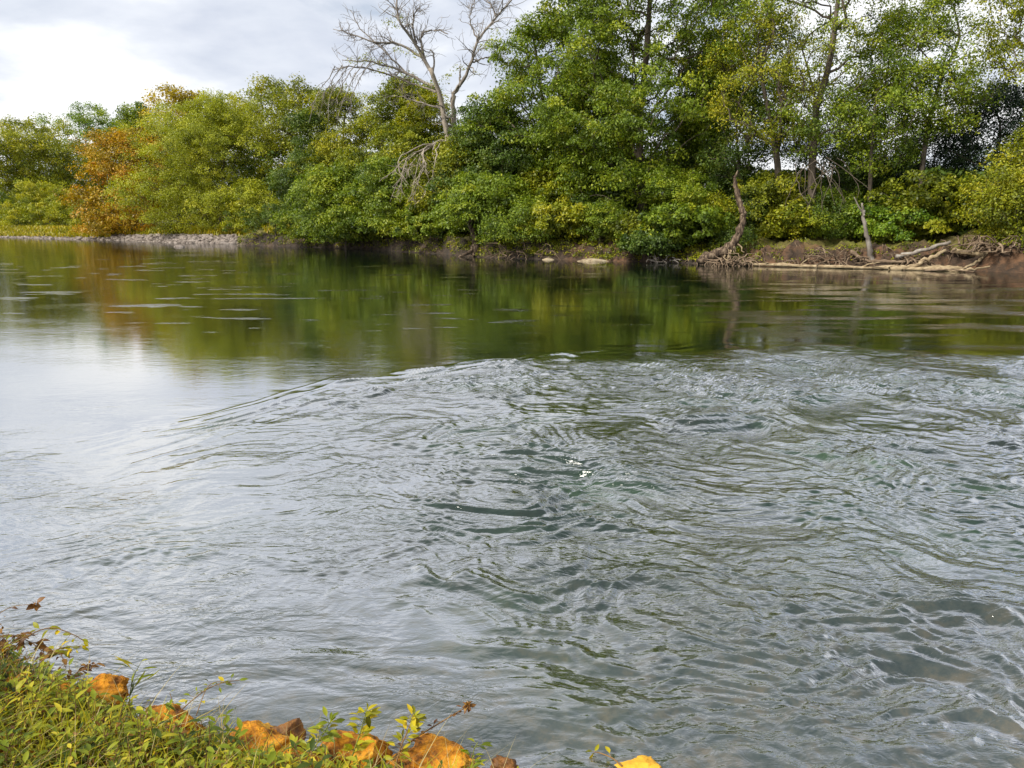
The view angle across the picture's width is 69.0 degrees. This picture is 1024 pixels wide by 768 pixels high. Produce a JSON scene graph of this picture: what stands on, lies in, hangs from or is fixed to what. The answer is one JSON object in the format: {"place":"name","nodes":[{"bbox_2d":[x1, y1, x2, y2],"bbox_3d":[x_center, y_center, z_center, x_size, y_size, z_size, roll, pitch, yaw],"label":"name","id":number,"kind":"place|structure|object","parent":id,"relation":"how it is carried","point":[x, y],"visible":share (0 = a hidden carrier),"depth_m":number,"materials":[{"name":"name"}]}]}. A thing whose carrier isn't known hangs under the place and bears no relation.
{"place":"outdoors","nodes":[
{"label":"outdoors","id":0,"kind":"place"},
{"bbox_2d":[0,701,182,767],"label":"riverbank","id":1,"kind":"structure","parent":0,"point":[88,743],"depth_m":3.88,"materials":[{"name":"soil"}]},
{"bbox_2d":[0,597,44,612],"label":"bramble","id":2,"kind":"object","parent":1,"relation":"on","point":[37,606],"visible":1,"depth_m":5.46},
{"bbox_2d":[0,628,51,656],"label":"bramble","id":3,"kind":"object","parent":1,"relation":"on","point":[42,646],"visible":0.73,"depth_m":5.12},
{"bbox_2d":[5,622,88,659],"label":"bramble","id":4,"kind":"object","parent":1,"relation":"on","point":[66,633],"visible":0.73,"depth_m":5.24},
{"bbox_2d":[33,647,73,674],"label":"bramble","id":5,"kind":"object","parent":1,"relation":"on","point":[47,656],"visible":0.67,"depth_m":4.97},
{"bbox_2d":[33,640,88,672],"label":"bramble","id":6,"kind":"object","parent":1,"relation":"on","point":[66,653],"visible":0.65,"depth_m":5.00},
{"bbox_2d":[68,659,104,678],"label":"bramble","id":7,"kind":"object","parent":1,"relation":"on","point":[88,668],"visible":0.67,"depth_m":4.96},
{"bbox_2d":[87,673,128,711],"bbox_3d":[-2.542,1.908,4.618,0.323,0.234,0.302,0,12,0],"label":"rock","id":8,"kind":"object","parent":1,"relation":"on","point":[109,681],"visible":0.42,"depth_m":4.58,"materials":[{"name":"orange stone"}]},
{"bbox_2d":[103,656,160,708],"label":"weed","id":9,"kind":"object","parent":1,"relation":"on","point":[126,662],"visible":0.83,"depth_m":4.71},
{"bbox_2d":[0,616,313,767],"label":"dead leaves","id":10,"kind":"object","parent":1,"relation":"on","point":[97,722],"visible":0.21,"depth_m":3.86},
{"bbox_2d":[139,703,187,730],"bbox_3d":[-2.043,1.998,4.352,0.307,0.226,0.309,0,12,0],"label":"rock","id":11,"kind":"object","parent":1,"relation":"on","point":[156,708],"visible":0.2,"depth_m":4.35,"materials":[{"name":"orange stone"}]},
{"bbox_2d":[168,714,205,736],"bbox_3d":[-1.875,2.018,4.299,0.241,0.226,0.199,0,12,0],"label":"rock","id":12,"kind":"object","parent":1,"relation":"on","point":[191,723],"visible":0.27,"depth_m":4.27,"materials":[{"name":"orange stone"}]},
{"bbox_2d":[175,673,247,708],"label":"weed","id":13,"kind":"object","parent":1,"relation":"on","point":[220,689],"visible":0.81,"depth_m":4.71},
{"bbox_2d":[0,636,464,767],"bbox_3d":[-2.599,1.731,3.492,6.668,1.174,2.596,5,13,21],"label":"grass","id":14,"kind":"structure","parent":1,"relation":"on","point":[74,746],"depth_m":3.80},
{"bbox_2d":[0,632,474,767],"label":"dry stems","id":15,"kind":"object","parent":1,"relation":"on","point":[110,725],"visible":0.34,"depth_m":3.76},
{"bbox_2d":[0,630,518,767],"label":"ground cover","id":16,"kind":"object","parent":1,"relation":"on","point":[281,757],"visible":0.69,"depth_m":3.75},
{"bbox_2d":[334,702,380,765],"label":"weed","id":17,"kind":"object","parent":16,"relation":"on","point":[367,728],"visible":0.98,"depth_m":4.02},
{"bbox_2d":[226,720,297,762],"bbox_3d":[-1.458,2.071,4.149,0.538,0.330,0.411,-1,12,-6],"label":"rock","id":18,"kind":"object","parent":1,"relation":"on","point":[256,727],"visible":0.38,"depth_m":4.12,"materials":[{"name":"orange stone"}]},
{"bbox_2d":[0,622,548,767],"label":"dry grass","id":19,"kind":"structure","parent":1,"relation":"on","point":[185,725],"depth_m":3.91,"materials":[{"name":"plant"}]},
{"bbox_2d":[459,738,492,767],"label":"weed","id":20,"kind":"object","parent":19,"relation":"on","point":[481,746],"visible":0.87,"depth_m":3.96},
{"bbox_2d":[270,718,305,747],"bbox_3d":[-1.336,2.088,4.308,0.241,0.305,0.280,3,13,15],"label":"rock","id":21,"kind":"object","parent":1,"relation":"on","point":[291,725],"visible":0.28,"depth_m":4.29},
{"bbox_2d":[271,748,335,767],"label":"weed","id":22,"kind":"object","parent":1,"relation":"on","point":[315,757],"visible":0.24,"depth_m":4.00,"materials":[{"name":"green plant"}]},
{"bbox_2d":[297,706,345,759],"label":"weed","id":23,"kind":"object","parent":1,"relation":"on","point":[332,734],"visible":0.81,"depth_m":4.06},
{"bbox_2d":[320,730,392,767],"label":"rock","id":24,"kind":"object","parent":1,"relation":"on","point":[342,741],"visible":0.43,"depth_m":4.16,"materials":[{"name":"orange stone"}]},
{"bbox_2d":[386,732,479,767],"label":"rock","id":25,"kind":"object","parent":1,"relation":"on","point":[422,745],"visible":0.75,"depth_m":4.12,"materials":[{"name":"orange stone"}]},
{"bbox_2d":[383,704,426,767],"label":"weed","id":26,"kind":"object","parent":25,"relation":"on","point":[415,725],"visible":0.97,"depth_m":4.04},
{"bbox_2d":[387,701,475,763],"bbox_3d":[-0.455,1.940,4.146,0.532,0.317,0.082,-3,13,-15],"label":"weed","id":27,"kind":"object","parent":25,"relation":"on","point":[467,706],"visible":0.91,"depth_m":4.15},
{"bbox_2d":[0,237,1023,767],"bbox_3d":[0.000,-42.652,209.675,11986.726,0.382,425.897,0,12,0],"label":"water","id":28,"kind":"structure","parent":0,"point":[664,515],"depth_m":8.30,"materials":[{"name":"liquid"}]},
{"bbox_2d":[490,755,517,767],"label":"rock","id":29,"kind":"object","parent":28,"relation":"in","point":[498,761],"visible":0.94,"depth_m":4.15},
{"bbox_2d":[615,755,661,767],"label":"rock","id":30,"kind":"object","parent":28,"relation":"in","point":[642,761],"visible":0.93,"depth_m":4.17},
{"bbox_2d":[742,258,961,269],"bbox_3d":[21.805,-7.818,48.622,13.230,0.709,1.041,5,13,24],"label":"driftwood log","id":31,"kind":"object","parent":28,"relation":"in","point":[802,265],"visible":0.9,"depth_m":48.72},
{"bbox_2d":[888,249,989,271],"bbox_3d":[26.567,-7.652,46.383,5.491,1.484,1.362,7,14,30],"label":"driftwood log","id":32,"kind":"object","parent":28,"relation":"in","point":[918,264],"visible":0.89,"depth_m":46.59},
{"bbox_2d":[0,0,1023,196],"label":"sky","id":33,"kind":"structure","parent":0,"point":[55,54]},
{"bbox_2d":[5,198,1023,272],"bbox_3d":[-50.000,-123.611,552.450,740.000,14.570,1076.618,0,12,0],"label":"ground","id":34,"kind":"structure","parent":0,"point":[1012,261],"depth_m":54.76,"materials":[{"name":"soil"}]},
{"bbox_2d":[0,124,83,216],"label":"leafy tree","id":35,"kind":"object","parent":34,"relation":"on","point":[11,178],"visible":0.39,"depth_m":179.33,"materials":[{"name":"green plant"}]},
{"bbox_2d":[0,179,92,226],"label":"shrub","id":36,"kind":"object","parent":34,"relation":"on","point":[47,202],"visible":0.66,"depth_m":161.54,"materials":[{"name":"green plant"}]},
{"bbox_2d":[0,112,99,222],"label":"leafy tree","id":37,"kind":"object","parent":34,"relation":"on","point":[31,128],"visible":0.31,"depth_m":183.56,"materials":[{"name":"green plant"}]},
{"bbox_2d":[2,137,119,224],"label":"leafy tree","id":38,"kind":"object","parent":34,"relation":"on","point":[60,167],"visible":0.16,"depth_m":187.40,"materials":[{"name":"green plant"}]},
{"bbox_2d":[22,101,134,203],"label":"leafy tree","id":39,"kind":"object","parent":34,"relation":"on","point":[102,121],"visible":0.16,"depth_m":209.20,"materials":[{"name":"green plant"}]},
{"bbox_2d":[59,197,121,225],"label":"shrub","id":40,"kind":"object","parent":34,"relation":"on","point":[76,221],"visible":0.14,"depth_m":151.80,"materials":[{"name":"green plant"}]},
{"bbox_2d":[53,126,185,236],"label":"autumn tree","id":41,"kind":"object","parent":34,"relation":"on","point":[114,145],"visible":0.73,"depth_m":124.85,"materials":[{"name":"orange plant"}]},
{"bbox_2d":[0,232,238,245],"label":"gravel","id":42,"kind":"structure","parent":34,"relation":"on","point":[209,238],"depth_m":113.55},
{"bbox_2d":[106,101,176,223],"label":"leafy tree","id":43,"kind":"object","parent":34,"relation":"on","point":[125,113],"visible":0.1,"depth_m":164.07,"materials":[{"name":"green plant"}]},
{"bbox_2d":[0,223,288,237],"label":"grass","id":44,"kind":"structure","parent":34,"relation":"on","point":[45,230],"depth_m":131.49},
{"bbox_2d":[114,81,228,216],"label":"leafy tree","id":45,"kind":"object","parent":34,"relation":"on","point":[173,93],"visible":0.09,"depth_m":137.39,"materials":[{"name":"green plant"}]},
{"bbox_2d":[100,88,298,235],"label":"willow tree","id":46,"kind":"object","parent":34,"relation":"on","point":[214,126],"visible":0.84,"depth_m":111.69,"materials":[{"name":"green plant"}]},
{"bbox_2d":[184,71,315,198],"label":"leafy tree","id":47,"kind":"object","parent":34,"relation":"on","point":[262,87],"visible":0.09,"depth_m":132.19,"materials":[{"name":"green plant"}]},
{"bbox_2d":[215,176,292,231],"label":"shrub","id":48,"kind":"object","parent":34,"relation":"on","point":[247,193],"visible":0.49,"depth_m":107.34,"materials":[{"name":"green plant"}]},
{"bbox_2d":[222,202,295,235],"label":"shrub","id":49,"kind":"object","parent":34,"relation":"on","point":[256,219],"visible":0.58,"depth_m":93.55,"materials":[{"name":"green plant"}]},
{"bbox_2d":[267,206,325,239],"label":"shrub","id":50,"kind":"object","parent":34,"relation":"on","point":[291,217],"visible":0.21,"depth_m":86.68,"materials":[{"name":"green plant"}]},
{"bbox_2d":[253,71,345,200],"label":"leafy tree","id":51,"kind":"object","parent":34,"relation":"on","point":[302,99],"visible":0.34,"depth_m":113.91,"materials":[{"name":"green plant"}]},
{"bbox_2d":[262,107,358,211],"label":"leafy tree","id":52,"kind":"object","parent":34,"relation":"on","point":[298,120],"visible":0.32,"depth_m":91.62,"materials":[{"name":"green plant"}]},
{"bbox_2d":[280,159,383,248],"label":"leafy tree","id":53,"kind":"object","parent":34,"relation":"on","point":[321,189],"visible":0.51,"depth_m":78.63,"materials":[{"name":"green plant"}]},
{"bbox_2d":[283,84,388,216],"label":"leafy tree","id":54,"kind":"object","parent":34,"relation":"on","point":[326,147],"visible":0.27,"depth_m":87.60,"materials":[{"name":"green plant"}]},
{"bbox_2d":[315,153,425,239],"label":"leafy tree","id":55,"kind":"object","parent":34,"relation":"on","point":[378,171],"visible":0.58,"depth_m":74.65,"materials":[{"name":"green plant"}]},
{"bbox_2d":[330,70,443,201],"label":"leafy tree","id":56,"kind":"object","parent":34,"relation":"on","point":[400,146],"visible":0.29,"depth_m":79.69,"materials":[{"name":"green plant"}]},
{"bbox_2d":[309,0,525,215],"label":"dead tree","id":57,"kind":"object","parent":34,"relation":"on","point":[422,56],"visible":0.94,"depth_m":72.59,"materials":[{"name":"wood"}]},
{"bbox_2d":[389,202,464,241],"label":"shrub","id":58,"kind":"object","parent":34,"relation":"on","point":[427,229],"visible":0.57,"depth_m":70.70,"materials":[{"name":"green plant"}]},
{"bbox_2d":[378,81,483,172],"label":"leafy tree","id":59,"kind":"object","parent":34,"relation":"on","point":[426,119],"visible":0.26,"depth_m":78.33,"materials":[{"name":"green plant"}]},
{"bbox_2d":[386,133,495,232],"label":"leafy tree","id":60,"kind":"object","parent":34,"relation":"on","point":[441,159],"visible":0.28,"depth_m":70.58,"materials":[{"name":"green plant"}]},
{"bbox_2d":[458,218,479,256],"bbox_3d":[-3.392,-12.809,64.840,2.724,4.052,1.351,0,12,0],"label":"stump","id":61,"kind":"object","parent":34,"relation":"on","point":[474,248],"visible":0.67,"depth_m":64.89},
{"bbox_2d":[404,98,558,210],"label":"leafy tree","id":62,"kind":"object","parent":34,"relation":"on","point":[502,160],"visible":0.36,"depth_m":68.09,"materials":[{"name":"green plant"}]},
{"bbox_2d":[424,171,549,232],"bbox_3d":[-2.180,-15.903,67.330,11.098,6.413,12.006,0,12,0],"label":"bush","id":63,"kind":"object","parent":34,"relation":"on","point":[460,208],"visible":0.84,"depth_m":63.84,"materials":[{"name":"green plant"}]},
{"bbox_2d":[0,140,1018,235],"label":"thicket","id":64,"kind":"object","parent":34,"relation":"on","point":[942,170],"visible":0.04,"depth_m":66.74,"materials":[{"name":"green plant"}]},
{"bbox_2d":[472,196,555,245],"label":"shrub","id":65,"kind":"object","parent":34,"relation":"on","point":[496,227],"visible":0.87,"depth_m":60.75,"materials":[{"name":"green plant"}]},
{"bbox_2d":[485,242,558,259],"bbox_3d":[1.027,-10.898,61.305,7.100,1.410,4.386,1,12,4],"label":"branch pile","id":66,"kind":"object","parent":34,"relation":"on","point":[507,251],"visible":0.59,"depth_m":61.08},
{"bbox_2d":[453,0,625,182],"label":"leafy tree","id":67,"kind":"object","parent":34,"relation":"on","point":[525,79],"visible":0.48,"depth_m":65.28,"materials":[{"name":"green plant"}]},
{"bbox_2d":[514,163,584,205],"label":"leafy tree","id":68,"kind":"object","parent":34,"relation":"on","point":[540,179],"visible":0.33,"depth_m":66.59,"materials":[{"name":"green plant"}]},
{"bbox_2d":[514,200,604,238],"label":"shrub","id":69,"kind":"object","parent":34,"relation":"on","point":[562,216],"visible":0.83,"depth_m":59.38,"materials":[{"name":"green plant"}]},
{"bbox_2d":[525,52,646,209],"bbox_3d":[6.807,-21.557,67.249,11.391,15.213,10.966,0,12,0],"label":"leafy tree","id":70,"kind":"object","parent":34,"relation":"on","point":[587,79],"visible":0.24,"depth_m":64.33,"materials":[{"name":"green plant"}]},
{"bbox_2d":[573,200,629,244],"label":"shrub","id":71,"kind":"object","parent":34,"relation":"on","point":[608,215],"visible":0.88,"depth_m":58.30,"materials":[{"name":"green plant"}]},
{"bbox_2d":[237,236,970,264],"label":"exposed roots","id":72,"kind":"object","parent":34,"relation":"on","point":[648,252],"visible":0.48,"depth_m":55.12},
{"bbox_2d":[549,154,668,238],"bbox_3d":[9.011,-17.232,68.079,12.593,7.648,12.780,0,12,0],"label":"leafy tree","id":73,"kind":"object","parent":34,"relation":"on","point":[614,194],"visible":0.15,"depth_m":64.37,"materials":[{"name":"green plant"}]},
{"bbox_2d":[237,227,1000,263],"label":"ground cover","id":74,"kind":"object","parent":34,"relation":"on","point":[554,240],"visible":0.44,"depth_m":60.31,"materials":[{"name":"brown plant"}]},
{"bbox_2d":[603,210,671,239],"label":"shrub","id":75,"kind":"object","parent":34,"relation":"on","point":[625,224],"visible":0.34,"depth_m":57.05,"materials":[{"name":"green plant"}]},
{"bbox_2d":[612,223,692,257],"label":"shrub","id":76,"kind":"object","parent":34,"relation":"on","point":[636,243],"visible":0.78,"depth_m":55.10,"materials":[{"name":"green plant"}]},
{"bbox_2d":[515,0,814,218],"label":"leafy tree","id":77,"kind":"object","parent":34,"relation":"on","point":[610,128],"visible":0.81,"depth_m":59.41,"materials":[{"name":"green plant"}]},
{"bbox_2d":[640,163,717,231],"bbox_3d":[12.721,-13.549,57.179,7.033,6.710,6.245,-8,14,-32],"label":"shrub","id":78,"kind":"object","parent":34,"relation":"on","point":[688,191],"visible":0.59,"depth_m":56.10,"materials":[{"name":"green plant"}]},
{"bbox_2d":[637,199,736,250],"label":"shrub","id":79,"kind":"object","parent":34,"relation":"on","point":[706,219],"visible":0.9,"depth_m":54.22,"materials":[{"name":"green plant"}]},
{"bbox_2d":[657,35,743,183],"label":"leafy tree","id":80,"kind":"object","parent":34,"relation":"on","point":[683,130],"visible":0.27,"depth_m":65.27,"materials":[{"name":"green plant"}]},
{"bbox_2d":[695,190,745,240],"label":"shrub","id":81,"kind":"object","parent":34,"relation":"on","point":[720,201],"visible":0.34,"depth_m":56.18,"materials":[{"name":"green plant"}]},
{"bbox_2d":[696,170,746,264],"bbox_3d":[14.857,-11.702,52.562,3.499,6.620,1.765,0,12,0],"label":"broken trunk","id":82,"kind":"object","parent":34,"relation":"on","point":[730,246],"visible":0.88,"depth_m":52.59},
{"bbox_2d":[706,219,759,249],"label":"shrub","id":83,"kind":"object","parent":34,"relation":"on","point":[748,235],"visible":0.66,"depth_m":54.21,"materials":[{"name":"green plant"}]},
{"bbox_2d":[705,253,761,266],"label":"root clump","id":84,"kind":"object","parent":34,"relation":"on","point":[720,261],"visible":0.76,"depth_m":51.08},
{"bbox_2d":[691,82,794,221],"bbox_3d":[17.699,-17.178,58.088,7.867,12.184,7.253,0,12,0],"label":"leafy tree","id":85,"kind":"object","parent":34,"relation":"on","point":[724,164],"visible":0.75,"depth_m":56.88,"materials":[{"name":"green plant"}]},
{"bbox_2d":[699,163,796,228],"bbox_3d":[18.575,-14.540,59.194,7.124,5.910,8.627,-5,13,-21],"label":"shrub","id":86,"kind":"object","parent":34,"relation":"on","point":[727,191],"visible":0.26,"depth_m":57.45,"materials":[{"name":"green plant"}]},
{"bbox_2d":[694,0,846,233],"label":"leafy tree","id":87,"kind":"object","parent":34,"relation":"on","point":[801,77],"visible":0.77,"depth_m":53.53,"materials":[{"name":"green plant"}]},
{"bbox_2d":[731,169,820,236],"bbox_3d":[19.610,-13.505,56.577,7.049,5.672,7.245,-4,13,-19],"label":"shrub","id":88,"kind":"object","parent":34,"relation":"on","point":[766,193],"visible":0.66,"depth_m":54.66,"materials":[{"name":"green plant"}]},
{"bbox_2d":[752,193,837,239],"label":"shrub","id":89,"kind":"object","parent":34,"relation":"on","point":[780,213],"visible":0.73,"depth_m":54.69,"materials":[{"name":"green plant"}]},
{"bbox_2d":[702,0,941,236],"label":"leafy tree","id":90,"kind":"object","parent":34,"relation":"on","point":[815,139],"visible":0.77,"depth_m":52.64,"materials":[{"name":"green plant"}]},
{"bbox_2d":[791,183,873,239],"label":"shrub","id":91,"kind":"object","parent":34,"relation":"on","point":[830,232],"visible":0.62,"depth_m":53.95,"materials":[{"name":"green plant"}]},
{"bbox_2d":[785,157,867,219],"bbox_3d":[21.697,-13.807,52.740,5.295,4.401,5.614,0,12,0],"label":"dead limb","id":92,"kind":"object","parent":91,"relation":"on","point":[822,173],"visible":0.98,"depth_m":52.52,"materials":[{"name":"wood"}]},
{"bbox_2d":[806,247,874,268],"bbox_3d":[21.835,-8.400,49.972,4.829,1.533,4.188,0,12,0],"label":"branch pile","id":93,"kind":"object","parent":34,"relation":"on","point":[823,261],"visible":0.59,"depth_m":49.45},
{"bbox_2d":[805,163,902,239],"bbox_3d":[25.271,-13.820,56.459,8.324,5.956,8.074,0,12,0],"label":"shrub","id":94,"kind":"object","parent":34,"relation":"on","point":[861,179],"visible":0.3,"depth_m":54.63,"materials":[{"name":"green plant"}]},
{"bbox_2d":[781,84,938,194],"bbox_3d":[27.316,-18.521,61.345,12.866,12.139,10.946,0,12,0],"label":"leafy tree","id":95,"kind":"object","parent":34,"relation":"on","point":[830,154],"visible":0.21,"depth_m":60.40,"materials":[{"name":"green plant"}]},
{"bbox_2d":[854,197,873,259],"bbox_3d":[23.452,-10.261,49.640,1.793,4.292,0.435,0,12,0],"label":"snag","id":96,"kind":"object","parent":34,"relation":"on","point":[870,250],"visible":0.92,"depth_m":49.61,"materials":[{"name":"grey wood"}]},
{"bbox_2d":[850,250,905,263],"bbox_3d":[24.050,-8.367,49.108,3.423,0.926,0.637,8,15,33],"label":"driftwood log","id":97,"kind":"object","parent":34,"relation":"on","point":[856,254],"visible":0.76,"depth_m":48.91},
{"bbox_2d":[812,6,950,239],"bbox_3d":[25.590,-17.985,51.704,8.977,15.764,9.332,0,12,0],"label":"leafy tree","id":98,"kind":"object","parent":34,"relation":"on","point":[870,163],"visible":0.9,"depth_m":51.04,"materials":[{"name":"green plant"}]},
{"bbox_2d":[841,191,945,240],"bbox_3d":[27.173,-11.808,52.908,6.090,4.132,6.431,-7,14,-30],"label":"shrub","id":99,"kind":"object","parent":34,"relation":"on","point":[881,227],"visible":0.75,"depth_m":51.82,"materials":[{"name":"green plant"}]},
{"bbox_2d":[869,212,942,243],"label":"shrub","id":100,"kind":"object","parent":34,"relation":"on","point":[890,237],"visible":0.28,"depth_m":51.87,"materials":[{"name":"green plant"}]},
{"bbox_2d":[890,254,936,269],"bbox_3d":[26.105,-7.878,48.392,4.207,1.130,4.575,0,12,0],"label":"branch pile","id":101,"kind":"object","parent":34,"relation":"on","point":[914,260],"visible":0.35,"depth_m":48.19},
{"bbox_2d":[895,240,950,258],"bbox_3d":[26.524,-8.658,48.085,3.096,1.272,0.412,6,14,26],"label":"driftwood log","id":102,"kind":"object","parent":101,"relation":"on","point":[932,247],"visible":0.99,"depth_m":48.03,"materials":[{"name":"grey wood"}]},
{"bbox_2d":[864,168,987,234],"bbox_3d":[29.753,-12.723,52.446,10.583,4.582,8.985,0,12,0],"label":"shrub","id":103,"kind":"object","parent":34,"relation":"on","point":[935,194],"visible":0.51,"depth_m":50.78,"materials":[{"name":"green plant"}]},
{"bbox_2d":[873,117,986,200],"bbox_3d":[31.136,-15.317,55.023,9.191,8.559,8.406,0,12,0],"label":"leafy tree","id":104,"kind":"object","parent":34,"relation":"on","point":[941,143],"visible":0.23,"depth_m":53.73,"materials":[{"name":"green plant"}]},
{"bbox_2d":[864,0,1012,192],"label":"leafy tree","id":105,"kind":"object","parent":34,"relation":"on","point":[965,78],"visible":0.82,"depth_m":49.37,"materials":[{"name":"green plant"}]},
{"bbox_2d":[952,247,987,268],"bbox_3d":[30.468,-7.847,46.633,5.629,1.341,1.892,0,12,0],"label":"driftwood log","id":106,"kind":"object","parent":34,"relation":"on","point":[975,254],"visible":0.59,"depth_m":46.55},
{"bbox_2d":[925,72,1023,175],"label":"leafy tree","id":107,"kind":"object","parent":34,"relation":"on","point":[1013,98],"visible":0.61,"depth_m":51.82,"materials":[{"name":"green plant"}]},
{"bbox_2d":[945,123,1023,249],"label":"leafy tree","id":108,"kind":"object","parent":34,"relation":"on","point":[1010,193],"visible":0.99,"depth_m":45.21,"materials":[{"name":"green plant"}]},
{"bbox_2d":[951,235,1023,252],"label":"root clump","id":109,"kind":"object","parent":34,"relation":"on","point":[981,245],"visible":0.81,"depth_m":45.42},
{"bbox_2d":[965,0,1023,232],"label":"leafy tree","id":110,"kind":"object","parent":34,"relation":"on","point":[1007,43],"visible":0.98,"depth_m":47.63,"materials":[{"name":"green plant"}]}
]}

